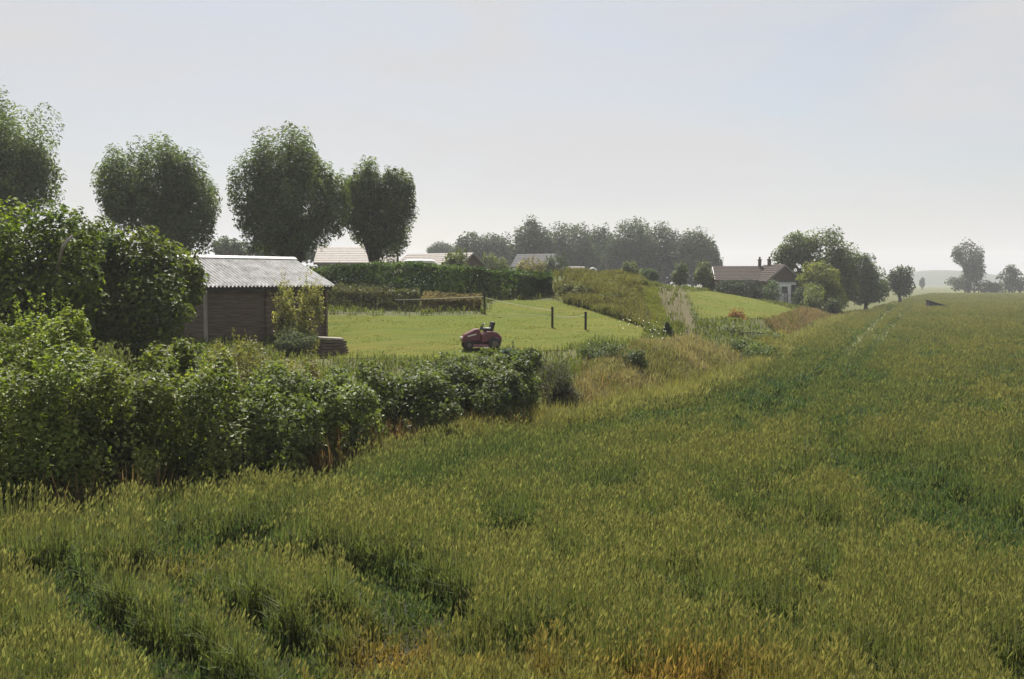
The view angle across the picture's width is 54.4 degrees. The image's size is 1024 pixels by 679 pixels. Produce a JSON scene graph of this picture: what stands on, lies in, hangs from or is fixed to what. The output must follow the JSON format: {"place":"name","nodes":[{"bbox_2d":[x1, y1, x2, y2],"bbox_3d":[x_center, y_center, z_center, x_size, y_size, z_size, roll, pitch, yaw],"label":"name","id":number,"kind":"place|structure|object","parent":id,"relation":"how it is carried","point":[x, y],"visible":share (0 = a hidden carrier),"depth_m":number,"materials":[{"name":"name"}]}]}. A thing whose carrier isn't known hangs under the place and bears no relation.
{"place":"outdoors","nodes":[
{"label":"outdoors","id":0,"kind":"place"},
{"bbox_2d":[0,266,953,522],"bbox_3d":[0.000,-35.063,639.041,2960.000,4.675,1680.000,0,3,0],"label":"ground","id":1,"kind":"structure","parent":0,"point":[852,306],"depth_m":52.53,"materials":[{"name":"green plant"}]},
{"bbox_2d":[0,354,55,511],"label":"bramble bush","id":2,"kind":"object","parent":1,"relation":"on","point":[7,474],"visible":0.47,"depth_m":17.67,"materials":[{"name":"green plant"}]},
{"bbox_2d":[0,85,66,235],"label":"willow tree","id":3,"kind":"object","parent":1,"relation":"on","point":[24,168],"visible":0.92,"depth_m":60.64,"materials":[{"name":"green plant"}]},
{"bbox_2d":[0,196,116,372],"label":"bush","id":4,"kind":"object","parent":1,"relation":"on","point":[65,260],"visible":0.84,"depth_m":31.93,"materials":[{"name":"green plant"}]},
{"bbox_2d":[0,288,126,506],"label":"bramble bush","id":5,"kind":"object","parent":1,"relation":"on","point":[51,361],"visible":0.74,"depth_m":18.20,"materials":[{"name":"green plant"}]},
{"bbox_2d":[49,341,195,503],"bbox_3d":[-7.669,1.529,19.778,2.598,3.054,3.925,0,3,0],"label":"bramble bush","id":6,"kind":"object","parent":1,"relation":"on","point":[131,403],"visible":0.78,"depth_m":18.82,"materials":[{"name":"green plant"}]},
{"bbox_2d":[61,215,209,363],"bbox_3d":[-13.285,-1.673,34.564,5.242,5.383,4.580,0,3,0],"label":"bush","id":7,"kind":"object","parent":1,"relation":"on","point":[152,286],"visible":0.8,"depth_m":33.81,"materials":[{"name":"green plant"}]},
{"bbox_2d":[89,131,222,254],"bbox_3d":[-22.481,-7.812,63.618,8.438,11.229,6.480,0,3,0],"label":"willow tree","id":8,"kind":"object","parent":1,"relation":"on","point":[174,212],"visible":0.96,"depth_m":62.41,"materials":[{"name":"green plant"}]},
{"bbox_2d":[153,337,268,499],"bbox_3d":[-6.291,1.513,20.648,2.174,3.059,4.248,-1,4,-23],"label":"bramble bush","id":9,"kind":"object","parent":1,"relation":"on","point":[204,392],"visible":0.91,"depth_m":19.57,"materials":[{"name":"green plant"}]},
{"bbox_2d":[212,235,247,255],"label":"broadleaf tree","id":10,"kind":"object","parent":1,"relation":"on","point":[225,246],"visible":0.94,"depth_m":163.23,"materials":[{"name":"green plant"}]},
{"bbox_2d":[145,254,335,341],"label":"timber shed","id":11,"kind":"structure","parent":1,"relation":"on","point":[237,295],"depth_m":43.93,"materials":[{"name":"grey wood"}]},
{"bbox_2d":[235,241,279,256],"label":"broadleaf tree","id":12,"kind":"object","parent":1,"relation":"on","point":[244,245],"visible":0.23,"depth_m":167.75,"materials":[{"name":"green plant"}]},
{"bbox_2d":[201,327,324,411],"bbox_3d":[-6.293,1.034,25.212,3.382,2.711,2.156,-3,4,-37],"label":"bramble bush","id":13,"kind":"object","parent":1,"relation":"on","point":[315,373],"visible":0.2,"depth_m":25.02,"materials":[{"name":"green plant"}]},
{"bbox_2d":[223,353,339,477],"bbox_3d":[-5.182,1.590,21.826,2.567,2.707,4.228,0,3,0],"label":"bramble bush","id":14,"kind":"object","parent":1,"relation":"on","point":[284,416],"visible":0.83,"depth_m":20.80,"materials":[{"name":"green plant"}]},
{"bbox_2d":[225,120,354,262],"bbox_3d":[-14.383,-8.552,65.809,6.990,11.973,7.320,3,5,43],"label":"willow tree","id":15,"kind":"object","parent":1,"relation":"on","point":[272,208],"visible":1,"depth_m":64.65,"materials":[{"name":"green plant"}]},
{"bbox_2d":[274,321,318,354],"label":"grey shrub","id":16,"kind":"object","parent":1,"relation":"on","point":[282,341],"visible":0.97,"depth_m":39.89,"materials":[{"name":"green plant"}]},
{"bbox_2d":[270,265,324,353],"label":"variegated shrub","id":17,"kind":"object","parent":1,"relation":"on","point":[301,324],"visible":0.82,"depth_m":41.34,"materials":[{"name":"green plant"}]},
{"bbox_2d":[303,244,327,265],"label":"broadleaf tree","id":18,"kind":"object","parent":1,"relation":"on","point":[311,256],"visible":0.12,"depth_m":157.92,"materials":[{"name":"green plant"}]},
{"bbox_2d":[42,350,647,513],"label":"dock stems","id":19,"kind":"object","parent":1,"relation":"on","point":[331,455],"visible":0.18,"depth_m":22.26,"materials":[{"name":"green plant"}]},
{"bbox_2d":[313,247,398,287],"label":"house","id":20,"kind":"structure","parent":1,"relation":"on","point":[327,256],"depth_m":89.44,"materials":[{"name":"tile"}]},
{"bbox_2d":[302,353,415,461],"bbox_3d":[-3.815,1.595,24.201,2.861,2.472,5.373,0,3,0],"label":"bramble bush","id":21,"kind":"object","parent":1,"relation":"on","point":[341,404],"visible":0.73,"depth_m":22.45,"materials":[{"name":"green plant"}]},
{"bbox_2d":[327,282,420,309],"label":"clipped hedge","id":22,"kind":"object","parent":1,"relation":"on","point":[353,293],"depth_m":54.78,"materials":[{"name":"green plant"}]},
{"bbox_2d":[341,155,419,284],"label":"willow tree","id":23,"kind":"object","parent":1,"relation":"on","point":[383,214],"visible":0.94,"depth_m":68.89,"materials":[{"name":"green plant"}]},
{"bbox_2d":[306,260,512,300],"bbox_3d":[-6.835,-3.397,60.545,14.205,2.845,2.677,-1,3,-16],"label":"clipped hedge","id":24,"kind":"object","parent":1,"relation":"on","point":[459,284],"visible":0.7,"depth_m":60.23,"materials":[{"name":"green plant"}]},
{"bbox_2d":[404,259,436,287],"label":"camper van","id":25,"kind":"object","parent":1,"relation":"on","point":[430,261],"visible":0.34,"depth_m":76.82,"materials":[{"name":"white paint"}]},
{"bbox_2d":[376,348,484,445],"bbox_3d":[-2.090,1.518,26.013,3.076,2.398,5.398,0,3,0],"label":"bramble bush","id":26,"kind":"object","parent":1,"relation":"on","point":[426,381],"visible":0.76,"depth_m":24.75,"materials":[{"name":"green plant"}]},
{"bbox_2d":[426,241,454,252],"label":"broadleaf tree","id":27,"kind":"object","parent":1,"relation":"on","point":[440,247],"visible":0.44,"depth_m":296.90,"materials":[{"name":"green plant"}]},
{"bbox_2d":[396,253,489,286],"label":"house","id":28,"kind":"structure","parent":1,"relation":"on","point":[474,259],"depth_m":96.94,"materials":[{"name":"tile"}]},
{"bbox_2d":[420,290,482,310],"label":"low hedge","id":29,"kind":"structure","parent":1,"relation":"on","point":[453,301],"depth_m":54.26,"materials":[{"name":"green plant"}]},
{"bbox_2d":[440,247,468,274],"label":"round shrub","id":30,"kind":"object","parent":1,"relation":"on","point":[460,258],"visible":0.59,"depth_m":91.35,"materials":[{"name":"green plant"}]},
{"bbox_2d":[452,231,495,281],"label":"broadleaf tree","id":31,"kind":"object","parent":1,"relation":"on","point":[477,247],"visible":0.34,"depth_m":229.26,"materials":[{"name":"green plant"}]},
{"bbox_2d":[481,251,510,278],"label":"willow shrub","id":32,"kind":"object","parent":1,"relation":"on","point":[490,261],"visible":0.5,"depth_m":99.37,"materials":[{"name":"green plant"}]},
{"bbox_2d":[449,339,544,425],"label":"bramble bush","id":33,"kind":"object","parent":1,"relation":"on","point":[513,386],"visible":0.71,"depth_m":26.59,"materials":[{"name":"green plant"}]},
{"bbox_2d":[481,231,516,279],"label":"broadleaf tree","id":34,"kind":"object","parent":1,"relation":"on","point":[502,250],"visible":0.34,"depth_m":232.66,"materials":[{"name":"green plant"}]},
{"bbox_2d":[497,347,521,369],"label":"round shrub","id":35,"kind":"object","parent":1,"relation":"on","point":[505,351],"visible":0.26,"depth_m":33.85,"materials":[{"name":"green plant"}]},
{"bbox_2d":[506,267,552,297],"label":"clipped hedge","id":36,"kind":"object","parent":1,"relation":"on","point":[531,281],"visible":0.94,"depth_m":63.11,"materials":[{"name":"green plant"}]},
{"bbox_2d":[512,346,548,375],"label":"round shrub","id":37,"kind":"object","parent":1,"relation":"on","point":[529,353],"visible":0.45,"depth_m":32.97,"materials":[{"name":"green plant"}]},
{"bbox_2d":[516,255,547,272],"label":"round shrub","id":38,"kind":"object","parent":1,"relation":"on","point":[538,266],"visible":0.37,"depth_m":99.36,"materials":[{"name":"green plant"}]},
{"bbox_2d":[507,214,557,268],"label":"broadleaf tree","id":39,"kind":"object","parent":1,"relation":"on","point":[541,243],"visible":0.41,"depth_m":212.23,"materials":[{"name":"green plant"}]},
{"bbox_2d":[510,254,560,270],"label":"white house","id":40,"kind":"structure","parent":1,"relation":"on","point":[519,258],"depth_m":179.01,"materials":[{"name":"tile"}]},
{"bbox_2d":[543,251,569,272],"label":"round shrub","id":41,"kind":"object","parent":1,"relation":"on","point":[551,265],"visible":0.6,"depth_m":118.92,"materials":[{"name":"green plant"}]},
{"bbox_2d":[533,355,582,409],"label":"twiggy bush","id":42,"kind":"object","parent":1,"relation":"on","point":[563,396],"visible":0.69,"depth_m":28.87,"materials":[{"name":"green plant"}]},
{"bbox_2d":[547,221,600,270],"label":"broadleaf tree","id":43,"kind":"object","parent":1,"relation":"on","point":[581,254],"visible":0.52,"depth_m":222.60,"materials":[{"name":"green plant"}]},
{"bbox_2d":[552,272,620,283],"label":"bank scrub","id":44,"kind":"object","parent":1,"relation":"on","point":[607,279],"visible":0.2,"depth_m":66.02,"materials":[{"name":"green plant"}]},
{"bbox_2d":[554,277,620,297],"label":"bank scrub","id":45,"kind":"object","parent":1,"relation":"on","point":[567,286],"visible":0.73,"depth_m":62.61,"materials":[{"name":"green plant"}]},
{"bbox_2d":[586,222,613,270],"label":"broadleaf tree","id":46,"kind":"object","parent":1,"relation":"on","point":[599,238],"visible":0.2,"depth_m":232.35,"materials":[{"name":"green plant"}]},
{"bbox_2d":[577,338,649,369],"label":"nettle clump","id":47,"kind":"object","parent":1,"relation":"on","point":[634,355],"visible":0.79,"depth_m":36.52,"materials":[{"name":"green plant"}]},
{"bbox_2d":[599,216,661,270],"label":"broadleaf tree","id":48,"kind":"object","parent":1,"relation":"on","point":[625,249],"visible":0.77,"depth_m":222.38,"materials":[{"name":"green plant"}]},
{"bbox_2d":[621,260,641,274],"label":"willow shrub","id":49,"kind":"object","parent":1,"relation":"on","point":[627,266],"visible":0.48,"depth_m":107.19,"materials":[{"name":"green plant"}]},
{"bbox_2d":[639,265,658,280],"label":"round shrub","id":50,"kind":"object","parent":1,"relation":"on","point":[651,274],"visible":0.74,"depth_m":109.37,"materials":[{"name":"green plant"}]},
{"bbox_2d":[619,318,680,336],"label":"white flowers","id":51,"kind":"object","parent":1,"relation":"on","point":[644,327],"visible":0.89,"depth_m":46.45,"materials":[{"name":"white plant"}]},
{"bbox_2d":[445,305,856,438],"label":"dry grass","id":52,"kind":"structure","parent":1,"relation":"on","point":[684,358],"depth_m":37.08,"materials":[{"name":"plant"}]},
{"bbox_2d":[637,221,678,284],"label":"broadleaf tree","id":53,"kind":"object","parent":1,"relation":"on","point":[664,268],"visible":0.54,"depth_m":226.43,"materials":[{"name":"green plant"}]},
{"bbox_2d":[661,317,674,336],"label":"nettle clump","id":54,"kind":"object","parent":1,"relation":"on","point":[668,328],"visible":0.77,"depth_m":47.91,"materials":[{"name":"green plant"}]},
{"bbox_2d":[671,259,688,286],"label":"willow shrub","id":55,"kind":"object","parent":1,"relation":"on","point":[679,276],"visible":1,"depth_m":111.29,"materials":[{"name":"green plant"}]},
{"bbox_2d":[669,225,717,286],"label":"broadleaf tree","id":56,"kind":"object","parent":1,"relation":"on","point":[688,251],"visible":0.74,"depth_m":221.89,"materials":[{"name":"green plant"}]},
{"bbox_2d":[692,257,712,286],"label":"willow shrub","id":57,"kind":"object","parent":1,"relation":"on","point":[702,276],"visible":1,"depth_m":111.31,"materials":[{"name":"green plant"}]},
{"bbox_2d":[703,271,715,290],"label":"round shrub","id":58,"kind":"object","parent":1,"relation":"on","point":[712,285],"visible":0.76,"depth_m":112.54,"materials":[{"name":"green plant"}]},
{"bbox_2d":[696,236,723,283],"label":"broadleaf tree","id":59,"kind":"object","parent":1,"relation":"on","point":[718,261],"visible":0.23,"depth_m":226.66,"materials":[{"name":"green plant"}]},
{"bbox_2d":[575,308,865,417],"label":"edge grass","id":60,"kind":"structure","parent":1,"relation":"on","point":[813,325],"depth_m":37.35,"materials":[{"name":"green plant"}]},
{"bbox_2d":[711,257,763,298],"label":"farmhouse","id":61,"kind":"object","parent":1,"relation":"on","point":[738,273],"visible":0.45,"depth_m":119.79,"materials":[{"name":"tile"}]},
{"bbox_2d":[728,306,747,319],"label":"dock clump","id":62,"kind":"object","parent":1,"relation":"on","point":[734,314],"visible":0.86,"depth_m":67.58,"materials":[{"name":"brown plant"}]},
{"bbox_2d":[695,318,786,339],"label":"nettle clump","id":63,"kind":"object","parent":1,"relation":"on","point":[730,327],"visible":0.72,"depth_m":57.32,"materials":[{"name":"green plant"}]},
{"bbox_2d":[714,278,769,299],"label":"house hedge","id":64,"kind":"object","parent":1,"relation":"on","point":[726,286],"visible":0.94,"depth_m":115.67,"materials":[{"name":"green plant"}]},
{"bbox_2d":[728,336,783,358],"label":"nettle clump","id":65,"kind":"object","parent":1,"relation":"on","point":[757,348],"visible":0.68,"depth_m":47.66,"materials":[{"name":"green plant"}]},
{"bbox_2d":[758,257,802,304],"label":"farmhouse wing","id":66,"kind":"structure","parent":1,"relation":"on","point":[778,272],"depth_m":117.24,"materials":[{"name":"grey tile"}]},
{"bbox_2d":[763,278,805,305],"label":"house hedge","id":67,"kind":"object","parent":1,"relation":"on","point":[798,296],"visible":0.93,"depth_m":112.73,"materials":[{"name":"green plant"}]},
{"bbox_2d":[774,280,797,302],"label":"white extension","id":68,"kind":"object","parent":1,"relation":"on","point":[788,285],"visible":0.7,"depth_m":115.81,"materials":[{"name":"paint"}]},
{"bbox_2d":[781,286,787,293],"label":"window","id":69,"kind":"structure","parent":68,"relation":"in","point":[785,288],"depth_m":115.83,"materials":[{"name":"white paint"}]},
{"bbox_2d":[791,285,795,299],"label":"door","id":70,"kind":"structure","parent":68,"relation":"in","point":[793,287],"depth_m":115.69,"materials":[{"name":"grey wood"}]},
{"bbox_2d":[802,282,825,308],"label":"round shrub","id":71,"kind":"object","parent":1,"relation":"on","point":[812,301],"visible":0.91,"depth_m":109.22,"materials":[{"name":"green plant"}]},
{"bbox_2d":[770,224,861,300],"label":"broadleaf tree","id":72,"kind":"object","parent":1,"relation":"on","point":[842,260],"visible":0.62,"depth_m":126.62,"materials":[{"name":"green plant"}]},
{"bbox_2d":[796,260,848,312],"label":"broadleaf tree","id":73,"kind":"object","parent":1,"relation":"on","point":[830,282],"visible":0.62,"depth_m":114.59,"materials":[{"name":"green plant"}]},
{"bbox_2d":[823,297,843,314],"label":"round shrub","id":74,"kind":"object","parent":1,"relation":"on","point":[832,304],"visible":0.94,"depth_m":109.55,"materials":[{"name":"green plant"}]},
{"bbox_2d":[849,253,890,309],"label":"broadleaf tree","id":75,"kind":"object","parent":1,"relation":"on","point":[872,289],"visible":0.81,"depth_m":138.28,"materials":[{"name":"green plant"}]},
{"bbox_2d":[887,264,916,302],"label":"broadleaf tree","id":76,"kind":"object","parent":1,"relation":"on","point":[900,282],"visible":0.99,"depth_m":171.11,"materials":[{"name":"green plant"}]},
{"bbox_2d":[919,278,924,289],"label":"broadleaf tree","id":77,"kind":"object","parent":1,"relation":"on","point":[921,282],"visible":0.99,"depth_m":518.63,"materials":[{"name":"green plant"}]},
{"bbox_2d":[926,300,946,307],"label":"field hut","id":78,"kind":"object","parent":1,"relation":"on","point":[929,303],"visible":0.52,"depth_m":138.23,"materials":[{"name":"grey"}]},
{"bbox_2d":[950,237,986,292],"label":"broadleaf tree","id":79,"kind":"object","parent":1,"relation":"on","point":[974,263],"visible":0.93,"depth_m":337.32,"materials":[{"name":"green plant"}]},
{"bbox_2d":[984,282,1022,292],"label":"broadleaf tree","id":80,"kind":"object","parent":1,"relation":"on","point":[1001,288],"visible":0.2,"depth_m":341.86,"materials":[{"name":"green plant"}]},
{"bbox_2d":[995,264,1023,293],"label":"broadleaf tree","id":81,"kind":"object","parent":1,"relation":"on","point":[1013,274],"visible":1,"depth_m":328.31,"materials":[{"name":"green plant"}]},
{"bbox_2d":[0,0,1023,284],"label":"sky","id":82,"kind":"structure","parent":0,"point":[896,125],"materials":[{"name":"white"}]},
{"bbox_2d":[16,377,1022,678],"bbox_3d":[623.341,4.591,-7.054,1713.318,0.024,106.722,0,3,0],"label":"field","id":83,"kind":"structure","parent":0,"point":[406,649],"depth_m":11.84,"materials":[{"name":"green plant"}]},
{"bbox_2d":[0,292,1023,678],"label":"wheat","id":84,"kind":"object","parent":83,"relation":"on","point":[662,542],"visible":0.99,"depth_m":14.11,"materials":[{"name":"green plant"}]},
{"bbox_2d":[306,291,792,359],"bbox_3d":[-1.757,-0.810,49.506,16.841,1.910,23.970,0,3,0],"label":"lawn","id":85,"kind":"structure","parent":0,"point":[390,328],"depth_m":47.43,"materials":[{"name":"green plant"}]},
{"bbox_2d":[316,336,348,355],"bbox_3d":[-7.230,0.262,40.079,1.231,0.762,0.756,-1,4,-20],"label":"board stack","id":86,"kind":"object","parent":85,"relation":"on","point":[332,345],"visible":0.93,"depth_m":39.81,"materials":[{"name":"grey wood"}]},
{"bbox_2d":[335,294,586,329],"bbox_3d":[-3.228,-1.369,51.973,14.320,1.963,6.936,0,3,5],"label":"paddock fence","id":87,"kind":"object","parent":85,"relation":"on","point":[552,312],"visible":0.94,"depth_m":49.00,"materials":[{"name":"wood"}]},
{"bbox_2d":[460,321,501,349],"bbox_3d":[-1.264,-0.165,40.051,1.616,1.114,1.104,-1,3,-12],"label":"ride on mower","id":88,"kind":"object","parent":85,"relation":"on","point":[476,337],"visible":0.98,"depth_m":39.75,"materials":[{"name":"red paint"}]},
{"bbox_2d":[657,287,698,337],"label":"path","id":89,"kind":"structure","parent":0,"point":[686,311],"depth_m":64.77,"materials":[{"name":"beige gravel"}]},
{"bbox_2d":[684,291,790,319],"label":"lawn","id":90,"kind":"structure","parent":0,"point":[733,303],"depth_m":81.79,"materials":[{"name":"green plant"}]},
{"bbox_2d":[830,285,1023,367],"bbox_3d":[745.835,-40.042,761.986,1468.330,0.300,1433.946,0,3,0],"label":"field","id":91,"kind":"structure","parent":0,"point":[952,291],"depth_m":115.50,"materials":[{"name":"green plant"}]},
{"bbox_2d":[944,276,1004,292],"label":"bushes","id":92,"kind":"object","parent":91,"relation":"on","point":[960,283],"visible":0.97,"depth_m":333.26,"materials":[{"name":"green plant"}]},
{"bbox_2d":[878,270,1023,285],"bbox_3d":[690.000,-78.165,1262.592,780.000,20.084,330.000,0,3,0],"label":"hills","id":93,"kind":"structure","parent":0,"point":[935,277],"depth_m":1202.11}
]}

